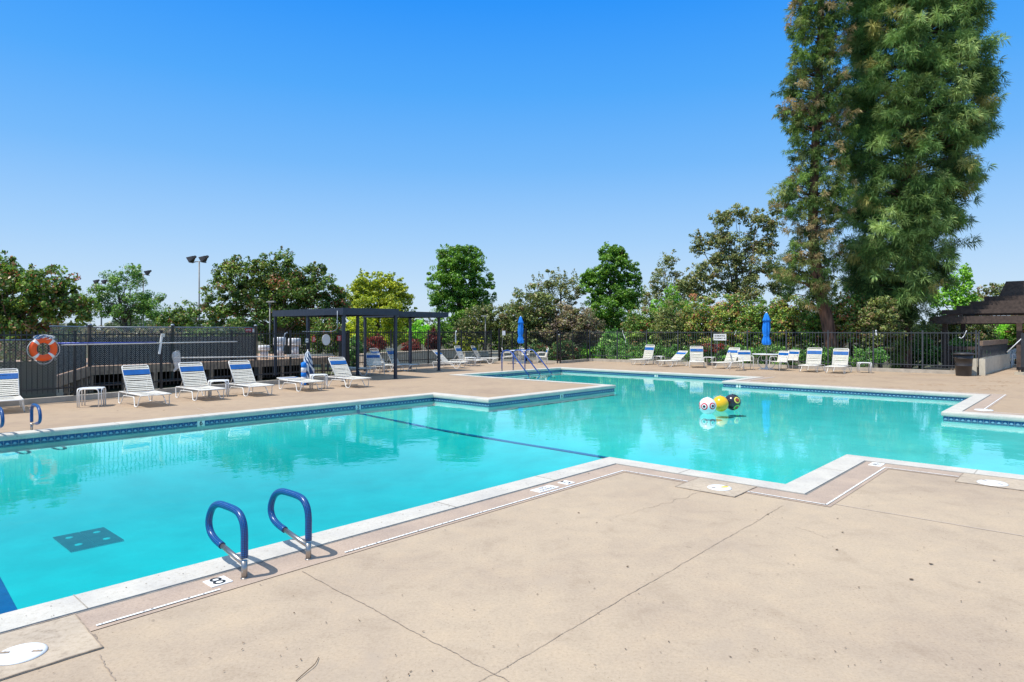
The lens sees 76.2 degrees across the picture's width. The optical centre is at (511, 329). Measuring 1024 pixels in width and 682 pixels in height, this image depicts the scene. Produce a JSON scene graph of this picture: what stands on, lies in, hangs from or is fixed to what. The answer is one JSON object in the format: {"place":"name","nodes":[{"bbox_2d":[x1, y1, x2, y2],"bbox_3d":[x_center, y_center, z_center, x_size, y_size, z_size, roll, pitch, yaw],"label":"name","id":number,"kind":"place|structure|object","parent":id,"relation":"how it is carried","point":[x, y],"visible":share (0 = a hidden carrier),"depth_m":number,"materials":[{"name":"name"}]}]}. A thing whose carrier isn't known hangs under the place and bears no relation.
{"place":"outdoors","nodes":[
{"label":"outdoors","id":0,"kind":"place"},
{"bbox_2d":[0,339,57,398],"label":"chain link fence","id":1,"kind":"object","parent":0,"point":[29,383],"visible":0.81,"depth_m":16.39,"materials":[{"name":"black metal"}]},
{"bbox_2d":[359,349,460,366],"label":"wall","id":2,"kind":"structure","parent":0,"point":[400,355],"depth_m":35.54,"materials":[{"name":"beige paint"}]},
{"bbox_2d":[0,338,1014,394],"bbox_3d":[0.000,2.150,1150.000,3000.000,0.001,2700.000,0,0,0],"label":"ground","id":3,"kind":"structure","parent":0,"point":[172,385],"depth_m":37.42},
{"bbox_2d":[0,250,101,361],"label":"broadleaf tree","id":4,"kind":"object","parent":3,"relation":"on","point":[14,310],"visible":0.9,"depth_m":23.61,"materials":[{"name":"green plant"}]},
{"bbox_2d":[76,325,129,341],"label":"shrub","id":5,"kind":"object","parent":3,"relation":"on","point":[111,330],"visible":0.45,"depth_m":35.85,"materials":[{"name":"green plant"}]},
{"bbox_2d":[64,263,171,333],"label":"feathery tree","id":6,"kind":"object","parent":3,"relation":"on","point":[145,306],"visible":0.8,"depth_m":49.79,"materials":[{"name":"green plant"}]},
{"bbox_2d":[124,324,183,336],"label":"shrub","id":7,"kind":"object","parent":3,"relation":"on","point":[158,332],"visible":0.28,"depth_m":36.80,"materials":[{"name":"green plant"}]},
{"bbox_2d":[1,353,337,395],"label":"timber wall","id":8,"kind":"structure","parent":3,"relation":"on","point":[154,368],"depth_m":25.13,"materials":[{"name":"wood"}]},
{"bbox_2d":[47,325,87,374],"bbox_3d":[-13.329,0.564,19.726,0.075,1.372,5.888,0,0,-25],"label":"chain link fence","id":9,"kind":"object","parent":8,"relation":"on","point":[71,357],"visible":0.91,"depth_m":19.59,"materials":[{"name":"black metal"}]},
{"bbox_2d":[87,323,256,378],"bbox_3d":[-12.633,0.810,24.899,0.149,2.080,6.337,0,0,38],"label":"chain link fence","id":10,"kind":"object","parent":8,"relation":"on","point":[153,355],"visible":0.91,"depth_m":24.50,"materials":[{"name":"black metal"}]},
{"bbox_2d":[154,297,214,331],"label":"broadleaf tree","id":11,"kind":"object","parent":3,"relation":"on","point":[184,318],"visible":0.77,"depth_m":41.94,"materials":[{"name":"green plant"}]},
{"bbox_2d":[186,255,208,324],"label":"floodlight","id":12,"kind":"object","parent":3,"relation":"on","point":[191,259],"visible":0.75,"depth_m":46.96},
{"bbox_2d":[178,326,241,336],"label":"shrub","id":13,"kind":"object","parent":3,"relation":"on","point":[212,330],"visible":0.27,"depth_m":37.64,"materials":[{"name":"green plant"}]},
{"bbox_2d":[223,311,263,340],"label":"shrub","id":14,"kind":"object","parent":3,"relation":"on","point":[228,322],"visible":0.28,"depth_m":41.62,"materials":[{"name":"green plant"}]},
{"bbox_2d":[198,246,352,354],"bbox_3d":[-13.766,-1.371,38.284,9.071,7.126,4.226,0,0,0],"label":"broadleaf tree","id":15,"kind":"object","parent":3,"relation":"on","point":[271,284],"visible":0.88,"depth_m":37.60,"materials":[{"name":"green plant"}]},
{"bbox_2d":[259,322,311,353],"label":"shrub","id":16,"kind":"object","parent":3,"relation":"on","point":[295,327],"visible":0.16,"depth_m":39.68,"materials":[{"name":"green plant"}]},
{"bbox_2d":[310,317,341,369],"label":"shrub","id":17,"kind":"object","parent":3,"relation":"on","point":[319,325],"visible":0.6,"depth_m":33.63,"materials":[{"name":"green plant"}]},
{"bbox_2d":[346,316,377,344],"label":"shrub","id":18,"kind":"object","parent":3,"relation":"on","point":[352,325],"visible":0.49,"depth_m":43.71,"materials":[{"name":"green plant"}]},
{"bbox_2d":[345,268,417,351],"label":"yellow green tree","id":19,"kind":"object","parent":3,"relation":"on","point":[366,292],"visible":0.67,"depth_m":46.49,"materials":[{"name":"green plant"}]},
{"bbox_2d":[377,318,413,346],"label":"shrub","id":20,"kind":"object","parent":3,"relation":"on","point":[400,338],"visible":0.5,"depth_m":45.81,"materials":[{"name":"green plant"}]},
{"bbox_2d":[405,318,429,348],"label":"shrub","id":21,"kind":"object","parent":3,"relation":"on","point":[421,328],"visible":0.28,"depth_m":51.68,"materials":[{"name":"green plant"}]},
{"bbox_2d":[423,318,458,348],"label":"shrub","id":22,"kind":"object","parent":3,"relation":"on","point":[446,329],"visible":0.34,"depth_m":49.81,"materials":[{"name":"green plant"}]},
{"bbox_2d":[425,243,497,346],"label":"broadleaf tree","id":23,"kind":"object","parent":3,"relation":"on","point":[460,293],"visible":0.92,"depth_m":53.43,"materials":[{"name":"green plant"}]},
{"bbox_2d":[452,302,514,350],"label":"broadleaf tree","id":24,"kind":"object","parent":3,"relation":"on","point":[466,322],"visible":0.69,"depth_m":46.91,"materials":[{"name":"green plant"}]},
{"bbox_2d":[36,316,1004,342],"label":"distant trees","id":25,"kind":"object","parent":3,"relation":"on","point":[110,323],"visible":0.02,"depth_m":110.32,"materials":[{"name":"green plant"}]},
{"bbox_2d":[497,283,570,351],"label":"broadleaf tree","id":26,"kind":"object","parent":3,"relation":"on","point":[530,315],"visible":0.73,"depth_m":45.13,"materials":[{"name":"green plant"}]},
{"bbox_2d":[529,267,586,317],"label":"sparse tree","id":27,"kind":"object","parent":3,"relation":"on","point":[551,283],"visible":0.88,"depth_m":55.65,"materials":[{"name":"green plant"}]},
{"bbox_2d":[548,338,582,360],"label":"shrub","id":28,"kind":"object","parent":3,"relation":"on","point":[576,350],"visible":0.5,"depth_m":42.62,"materials":[{"name":"green plant"}]},
{"bbox_2d":[539,300,606,358],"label":"broadleaf tree","id":29,"kind":"object","parent":3,"relation":"on","point":[577,322],"visible":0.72,"depth_m":44.51,"materials":[{"name":"green plant"}]},
{"bbox_2d":[579,241,644,345],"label":"broadleaf tree","id":30,"kind":"object","parent":3,"relation":"on","point":[613,314],"visible":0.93,"depth_m":51.45,"materials":[{"name":"green plant"}]},
{"bbox_2d":[596,326,638,358],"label":"shrub","id":31,"kind":"object","parent":3,"relation":"on","point":[607,339],"visible":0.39,"depth_m":41.73,"materials":[{"name":"green plant"}]},
{"bbox_2d":[605,339,679,359],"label":"hedge","id":32,"kind":"object","parent":3,"relation":"on","point":[637,352],"visible":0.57,"depth_m":36.16,"materials":[{"name":"green plant"}]},
{"bbox_2d":[620,305,670,357],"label":"photinia shrub","id":33,"kind":"object","parent":3,"relation":"on","point":[639,324],"visible":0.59,"depth_m":37.50,"materials":[{"name":"green plant"}]},
{"bbox_2d":[638,249,699,345],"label":"eucalyptus tree","id":34,"kind":"object","parent":3,"relation":"on","point":[659,273],"visible":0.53,"depth_m":59.88,"materials":[{"name":"green plant"}]},
{"bbox_2d":[649,282,689,345],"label":"broadleaf tree","id":35,"kind":"object","parent":3,"relation":"on","point":[672,298],"visible":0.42,"depth_m":54.96,"materials":[{"name":"green plant"}]},
{"bbox_2d":[650,299,697,356],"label":"photinia shrub","id":36,"kind":"object","parent":3,"relation":"on","point":[670,321],"visible":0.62,"depth_m":36.12,"materials":[{"name":"green plant"}]},
{"bbox_2d":[679,293,728,359],"bbox_3d":[10.587,0.063,35.387,2.830,4.185,1.975,0,0,0],"label":"photinia shrub","id":37,"kind":"object","parent":3,"relation":"on","point":[700,314],"visible":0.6,"depth_m":35.27,"materials":[{"name":"green plant"}]},
{"bbox_2d":[671,342,752,362],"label":"hedge","id":38,"kind":"object","parent":3,"relation":"on","point":[723,353],"visible":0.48,"depth_m":33.48,"materials":[{"name":"green plant"}]},
{"bbox_2d":[672,198,794,354],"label":"eucalyptus tree","id":39,"kind":"object","parent":3,"relation":"on","point":[744,289],"visible":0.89,"depth_m":55.63,"materials":[{"name":"green plant"}]},
{"bbox_2d":[707,293,761,360],"bbox_3d":[11.644,0.102,34.104,2.763,4.108,2.105,0,0,18],"label":"photinia shrub","id":40,"kind":"object","parent":3,"relation":"on","point":[732,312],"visible":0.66,"depth_m":33.95,"materials":[{"name":"green plant"}]},
{"bbox_2d":[736,294,788,362],"bbox_3d":[12.852,0.162,33.306,2.444,3.989,2.183,0,0,35],"label":"photinia shrub","id":41,"kind":"object","parent":3,"relation":"on","point":[752,317],"visible":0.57,"depth_m":33.11,"materials":[{"name":"green plant"}]},
{"bbox_2d":[742,342,817,364],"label":"hedge","id":42,"kind":"object","parent":3,"relation":"on","point":[771,348],"visible":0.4,"depth_m":31.68,"materials":[{"name":"green plant"}]},
{"bbox_2d":[769,291,813,364],"bbox_3d":[14.123,0.079,32.930,2.638,4.153,1.846,0,0,0],"label":"photinia shrub","id":43,"kind":"object","parent":3,"relation":"on","point":[789,313],"visible":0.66,"depth_m":32.67,"materials":[{"name":"green plant"}]},
{"bbox_2d":[765,0,861,365],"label":"pine tree","id":44,"kind":"object","parent":3,"relation":"on","point":[816,113],"visible":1,"depth_m":30.13,"materials":[{"name":"green plant"}]},
{"bbox_2d":[795,298,845,365],"bbox_3d":[15.042,0.292,31.702,2.623,3.728,1.690,0,0,0],"label":"photinia shrub","id":45,"kind":"object","parent":3,"relation":"on","point":[810,322],"visible":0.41,"depth_m":31.39,"materials":[{"name":"green plant"}]},
{"bbox_2d":[811,346,889,366],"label":"hedge","id":46,"kind":"object","parent":3,"relation":"on","point":[863,354],"visible":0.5,"depth_m":29.40,"materials":[{"name":"green plant"}]},
{"bbox_2d":[831,288,873,358],"bbox_3d":[16.190,0.076,30.953,2.425,4.159,1.780,0,0,17],"label":"photinia shrub","id":47,"kind":"object","parent":3,"relation":"on","point":[848,315],"visible":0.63,"depth_m":30.76,"materials":[{"name":"green plant"}]},
{"bbox_2d":[855,295,907,367],"bbox_3d":[17.032,0.275,30.195,2.408,3.763,2.014,0,0,0],"label":"photinia shrub","id":48,"kind":"object","parent":3,"relation":"on","point":[880,322],"visible":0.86,"depth_m":29.85,"materials":[{"name":"green plant"}]},
{"bbox_2d":[832,0,1012,368],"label":"pine tree","id":49,"kind":"object","parent":3,"relation":"on","point":[924,208],"visible":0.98,"depth_m":29.95,"materials":[{"name":"green plant"}]},
{"bbox_2d":[912,335,940,368],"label":"shrub","id":50,"kind":"object","parent":3,"relation":"on","point":[926,353],"visible":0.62,"depth_m":32.62,"materials":[{"name":"green plant"}]},
{"bbox_2d":[913,307,964,364],"bbox_3d":[23.445,0.457,35.785,2.812,3.394,1.942,0,0,0],"label":"shrub","id":51,"kind":"object","parent":3,"relation":"on","point":[953,328],"visible":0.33,"depth_m":35.62,"materials":[{"name":"green plant"}]},
{"bbox_2d":[925,262,982,330],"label":"broadleaf tree","id":52,"kind":"object","parent":3,"relation":"on","point":[957,297],"visible":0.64,"depth_m":41.59,"materials":[{"name":"green plant"}]},
{"bbox_2d":[958,305,1000,343],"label":"shrub","id":53,"kind":"object","parent":3,"relation":"on","point":[987,331],"visible":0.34,"depth_m":41.49,"materials":[{"name":"green plant"}]},
{"bbox_2d":[967,282,1006,315],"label":"broadleaf tree","id":54,"kind":"object","parent":3,"relation":"on","point":[995,291],"visible":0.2,"depth_m":51.72,"materials":[{"name":"green plant"}]},
{"bbox_2d":[0,361,1023,681],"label":"pool deck","id":55,"kind":"structure","parent":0,"point":[520,583],"depth_m":4.51,"materials":[{"name":"beige concrete"}]},
{"bbox_2d":[0,368,24,411],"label":"sun lounger","id":56,"kind":"object","parent":55,"relation":"on","point":[10,374],"visible":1,"depth_m":14.95,"materials":[{"name":"white plastic"}]},
{"bbox_2d":[0,614,102,680],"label":"skimmer pad","id":57,"kind":"object","parent":55,"relation":"on","point":[66,636],"visible":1,"depth_m":3.75,"materials":[{"name":"grey concrete"}]},
{"bbox_2d":[0,642,47,665],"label":"skimmer lid","id":58,"kind":"object","parent":57,"relation":"on","point":[20,653],"visible":1,"depth_m":3.59,"materials":[{"name":"white plastic"}]},
{"bbox_2d":[77,387,105,407],"bbox_3d":[-9.918,1.580,15.403,0.512,0.440,0.512,0,0,-20],"label":"side table","id":59,"kind":"object","parent":55,"relation":"on","point":[84,389],"visible":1,"depth_m":15.29,"materials":[{"name":"white plastic"}]},
{"bbox_2d":[118,364,171,406],"bbox_3d":[-8.879,1.332,15.781,1.568,0.936,0.725,0,0,42],"label":"sun lounger","id":60,"kind":"object","parent":55,"relation":"on","point":[131,371],"visible":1,"depth_m":16.01,"materials":[{"name":"white plastic"}]},
{"bbox_2d":[0,375,341,406],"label":"fence kerb","id":61,"kind":"structure","parent":55,"relation":"on","point":[28,401],"depth_m":17.25,"materials":[{"name":"concrete"}]},
{"bbox_2d":[0,330,340,395],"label":"iron fence","id":62,"kind":"object","parent":61,"relation":"on","point":[161,381],"visible":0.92,"depth_m":18.57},
{"bbox_2d":[27,337,59,363],"bbox_3d":[-11.495,0.485,16.018,0.126,0.712,0.712,0,0,33],"label":"life ring","id":63,"kind":"object","parent":62,"relation":"hanging from","point":[35,354],"visible":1,"depth_m":15.97,"materials":[{"name":"orange plastic"}]},
{"bbox_2d":[61,341,236,345],"bbox_3d":[-9.972,0.373,18.433,0.102,0.053,4.910,0,0,33],"label":"pool pole","id":64,"kind":"object","parent":62,"relation":"attached to","point":[147,343],"visible":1,"depth_m":18.13,"materials":[{"name":"grey metal"}]},
{"bbox_2d":[175,362,225,400],"bbox_3d":[-8.176,1.332,17.135,1.567,0.936,0.725,0,0,42],"label":"sun lounger","id":65,"kind":"object","parent":55,"relation":"on","point":[198,368],"visible":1,"depth_m":17.36,"materials":[{"name":"white plastic"}]},
{"bbox_2d":[225,360,273,396],"bbox_3d":[-7.323,1.332,18.223,1.567,0.936,0.725,0,0,42],"label":"sun lounger","id":66,"kind":"object","parent":55,"relation":"on","point":[248,383],"visible":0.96,"depth_m":18.44,"materials":[{"name":"white plastic"}]},
{"bbox_2d":[277,377,324,391],"bbox_3d":[-6.415,1.631,19.704,1.800,0.337,0.725,0,0,44],"label":"sun lounger","id":67,"kind":"object","parent":55,"relation":"on","point":[301,380],"visible":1,"depth_m":19.62,"materials":[{"name":"white plastic"}]},
{"bbox_2d":[303,349,313,384],"bbox_3d":[-6.709,1.220,21.443,0.346,1.160,0.406,0,0,21],"label":"beach umbrella","id":68,"kind":"object","parent":55,"relation":"on","point":[307,360],"visible":0.68,"depth_m":21.38,"materials":[{"name":"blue fabric"}]},
{"bbox_2d":[272,308,398,381],"bbox_3d":[-6.875,0.512,25.093,5.278,2.577,2.200,0,0,42],"label":"shade canopy","id":69,"kind":"object","parent":55,"relation":"on","point":[343,313],"visible":0.91,"depth_m":24.10,"materials":[{"name":"metal"}]},
{"bbox_2d":[326,357,370,387],"bbox_3d":[-5.229,1.343,20.872,1.568,0.913,0.725,0,0,42],"label":"sun lounger","id":70,"kind":"object","parent":55,"relation":"on","point":[333,362],"visible":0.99,"depth_m":21.09,"materials":[{"name":"white plastic"}]},
{"bbox_2d":[362,311,448,371],"bbox_3d":[-4.648,0.517,28.492,2.610,2.567,2.680,0,0,42],"label":"shade canopy","id":71,"kind":"object","parent":55,"relation":"on","point":[410,315],"visible":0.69,"depth_m":28.39,"materials":[{"name":"metal"}]},
{"bbox_2d":[350,360,492,370],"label":"fence kerb","id":72,"kind":"structure","parent":55,"relation":"on","point":[435,364],"depth_m":32.44,"materials":[{"name":"concrete"}]},
{"bbox_2d":[349,330,491,366],"bbox_3d":[-4.168,0.895,32.488,0.066,1.770,9.721,0,0,39],"label":"iron fence","id":73,"kind":"object","parent":72,"relation":"on","point":[443,332],"visible":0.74,"depth_m":32.28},
{"bbox_2d":[94,492,826,681],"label":"deck cracks","id":74,"kind":"object","parent":55,"relation":"on","point":[449,649],"visible":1,"depth_m":3.97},
{"bbox_2d":[2,375,1017,633],"bbox_3d":[0.785,1.795,9.157,27.747,0.001,35.298,0,0,42],"label":"expansion joint","id":75,"kind":"object","parent":55,"relation":"on","point":[438,513],"visible":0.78,"depth_m":6.09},
{"bbox_2d":[0,367,1023,632],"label":"pool coping","id":76,"kind":"object","parent":55,"relation":"on","point":[196,571],"visible":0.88,"depth_m":8.04,"materials":[{"name":"concrete"}]},
{"bbox_2d":[498,328,526,361],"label":"iron gate","id":77,"kind":"structure","parent":55,"relation":"on","point":[500,346],"depth_m":37.47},
{"bbox_2d":[528,360,559,363],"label":"fence kerb","id":78,"kind":"structure","parent":55,"relation":"on","point":[544,361],"depth_m":35.73,"materials":[{"name":"concrete"}]},
{"bbox_2d":[527,330,560,362],"bbox_3d":[1.712,0.895,35.911,2.449,1.770,0.066,0,0,42],"label":"iron fence","id":79,"kind":"object","parent":78,"relation":"on","point":[549,356],"visible":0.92,"depth_m":35.60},
{"bbox_2d":[77,377,1023,630],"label":"aggregate band","id":80,"kind":"object","parent":55,"relation":"on","point":[823,494],"visible":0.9,"depth_m":5.93,"materials":[{"name":"concrete"}]},
{"bbox_2d":[203,576,232,587],"bbox_3d":[-2.096,1.791,4.651,0.153,0.008,0.150,0,0,42],"label":"depth marker","id":81,"kind":"object","parent":80,"relation":"on","point":[216,581],"visible":1,"depth_m":4.64,"materials":[{"name":"tile"}]},
{"bbox_2d":[205,501,247,579],"bbox_3d":[-2.156,1.553,4.921,0.650,0.507,0.054,0,0,42],"label":"grab rail","id":82,"kind":"object","parent":80,"relation":"on","point":[218,542],"visible":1,"depth_m":4.80,"materials":[{"name":"blue metal"}]},
{"bbox_2d":[268,488,311,559],"bbox_3d":[-1.816,1.553,5.314,0.650,0.507,0.054,0,0,42],"label":"grab rail","id":83,"kind":"object","parent":80,"relation":"on","point":[276,522],"visible":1,"depth_m":5.21,"materials":[{"name":"blue metal"}]},
{"bbox_2d":[96,380,1015,625],"bbox_3d":[10.353,1.789,10.685,15.776,0.001,24.412,0,0,30],"label":"drain strip","id":84,"kind":"object","parent":55,"relation":"on","point":[518,501],"visible":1,"depth_m":6.69,"materials":[{"name":"white paint"}]},
{"bbox_2d":[556,359,588,363],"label":"fence kerb","id":85,"kind":"structure","parent":55,"relation":"on","point":[571,361],"depth_m":36.33,"materials":[{"name":"concrete"}]},
{"bbox_2d":[557,330,587,362],"bbox_3d":[3.406,0.895,36.480,0.066,1.770,3.437,0,0,35],"label":"iron fence","id":86,"kind":"object","parent":85,"relation":"on","point":[568,344],"visible":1,"depth_m":36.16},
{"bbox_2d":[675,477,755,497],"bbox_3d":[2.332,1.796,7.468,0.700,0.008,0.615,0,0,42],"label":"skimmer pad","id":87,"kind":"object","parent":55,"relation":"on","point":[700,484],"visible":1,"depth_m":7.47,"materials":[{"name":"grey concrete"}]},
{"bbox_2d":[753,353,777,369],"bbox_3d":[11.618,1.444,29.805,1.280,0.712,1.280,0,0,-23],"label":"round table","id":88,"kind":"object","parent":55,"relation":"on","point":[766,360],"visible":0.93,"depth_m":29.73,"materials":[{"name":"white plastic"}]},
{"bbox_2d":[762,312,770,353],"bbox_3d":[11.632,0.444,29.812,0.404,2.531,0.403,0,0,36],"label":"parasol","id":89,"kind":"object","parent":88,"relation":"on","point":[766,340],"visible":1,"depth_m":29.72,"materials":[{"name":"blue fabric"}]},
{"bbox_2d":[589,358,954,373],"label":"fence kerb","id":90,"kind":"structure","parent":55,"relation":"on","point":[830,368],"depth_m":30.40,"materials":[{"name":"concrete"}]},
{"bbox_2d":[589,330,976,368],"bbox_3d":[11.554,0.895,32.021,18.394,1.770,0.066,0,0,40],"label":"iron fence","id":91,"kind":"object","parent":90,"relation":"on","point":[795,332],"visible":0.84,"depth_m":30.01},
{"bbox_2d":[798,348,824,371],"bbox_3d":[13.008,1.290,28.343,0.725,1.019,1.568,0,0,40],"label":"sun lounger","id":92,"kind":"object","parent":55,"relation":"on","point":[811,353],"visible":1,"depth_m":28.58,"materials":[{"name":"white plastic"}]},
{"bbox_2d":[825,348,851,373],"bbox_3d":[13.740,1.290,27.494,0.725,1.019,1.568,0,0,40],"label":"sun lounger","id":93,"kind":"object","parent":55,"relation":"on","point":[840,355],"visible":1,"depth_m":27.74,"materials":[{"name":"white plastic"}]},
{"bbox_2d":[935,335,974,362],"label":"shrub","id":94,"kind":"object","parent":55,"relation":"on","point":[955,342],"visible":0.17,"depth_m":32.79,"materials":[{"name":"green plant"}]},
{"bbox_2d":[952,352,974,375],"bbox_3d":[17.739,1.340,25.642,0.762,0.920,0.742,0,0,0],"label":"rubbish bin","id":95,"kind":"object","parent":55,"relation":"on","point":[963,363],"visible":1,"depth_m":25.42,"materials":[{"name":"plastic"}]},
{"bbox_2d":[930,281,1023,369],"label":"gazebo","id":96,"kind":"object","parent":55,"relation":"on","point":[1009,300],"visible":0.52,"depth_m":30.51,"materials":[{"name":"brown wood"}]},
{"bbox_2d":[955,473,1023,490],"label":"skimmer pad","id":97,"kind":"object","parent":55,"relation":"on","point":[1014,484],"visible":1,"depth_m":7.77,"materials":[{"name":"grey concrete"}]},
{"bbox_2d":[972,354,1009,375],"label":"block wall","id":98,"kind":"structure","parent":55,"relation":"on","point":[990,364],"depth_m":27.32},
{"bbox_2d":[980,339,1007,357],"bbox_3d":[21.294,0.790,28.795,0.120,0.700,7.390,0,0,44],"label":"railing","id":99,"kind":"object","parent":98,"relation":"on","point":[989,348],"visible":0.88,"depth_m":28.46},
{"bbox_2d":[0,404,1023,609],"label":"pool water","id":100,"kind":"structure","parent":0,"point":[149,500],"depth_m":11.66,"materials":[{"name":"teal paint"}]},
{"bbox_2d":[0,578,16,613],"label":"lane marking","id":101,"kind":"object","parent":100,"relation":"on","point":[7,604],"depth_m":6.76,"materials":[{"name":"blue tile"}]},
{"bbox_2d":[53,527,123,551],"bbox_3d":[-5.713,2.809,8.797,0.830,0.017,0.610,0,0,42],"label":"floor drain","id":102,"kind":"object","parent":100,"relation":"on","point":[80,540],"visible":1,"depth_m":8.77,"materials":[{"name":"plastic"}]},
{"bbox_2d":[357,409,606,457],"bbox_3d":[-0.915,2.375,14.162,7.479,0.850,0.394,0,0,40],"label":"floor line","id":103,"kind":"object","parent":100,"relation":"on","point":[358,411],"visible":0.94,"depth_m":14.07,"materials":[{"name":"blue tile"}]},
{"bbox_2d":[0,404,1023,451],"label":"pool walls","id":104,"kind":"structure","parent":0,"point":[514,406],"depth_m":14.05,"materials":[{"name":"tile"}]},
{"bbox_2d":[0,370,1023,447],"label":"waterline tiles","id":105,"kind":"object","parent":104,"relation":"attached to","point":[40,440],"visible":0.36,"depth_m":14.56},
{"bbox_2d":[0,0,1023,329],"label":"sky","id":106,"kind":"structure","parent":0,"point":[347,136],"materials":[{"name":"blue"}]},
{"bbox_2d":[489,352,547,361],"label":"wall","id":107,"kind":"structure","parent":0,"point":[494,354],"depth_m":40.01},
{"bbox_2d":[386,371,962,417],"bbox_3d":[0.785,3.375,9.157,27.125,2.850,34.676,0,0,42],"label":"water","id":108,"kind":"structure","parent":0,"point":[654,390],"depth_m":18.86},
{"bbox_2d":[699,397,715,413],"bbox_3d":[4.574,1.767,15.266,0.396,0.406,0.397,0,0,0],"label":"floating ball","id":109,"kind":"object","parent":108,"relation":"on","point":[707,405],"visible":1,"depth_m":15.13,"materials":[{"name":"white plastic"}]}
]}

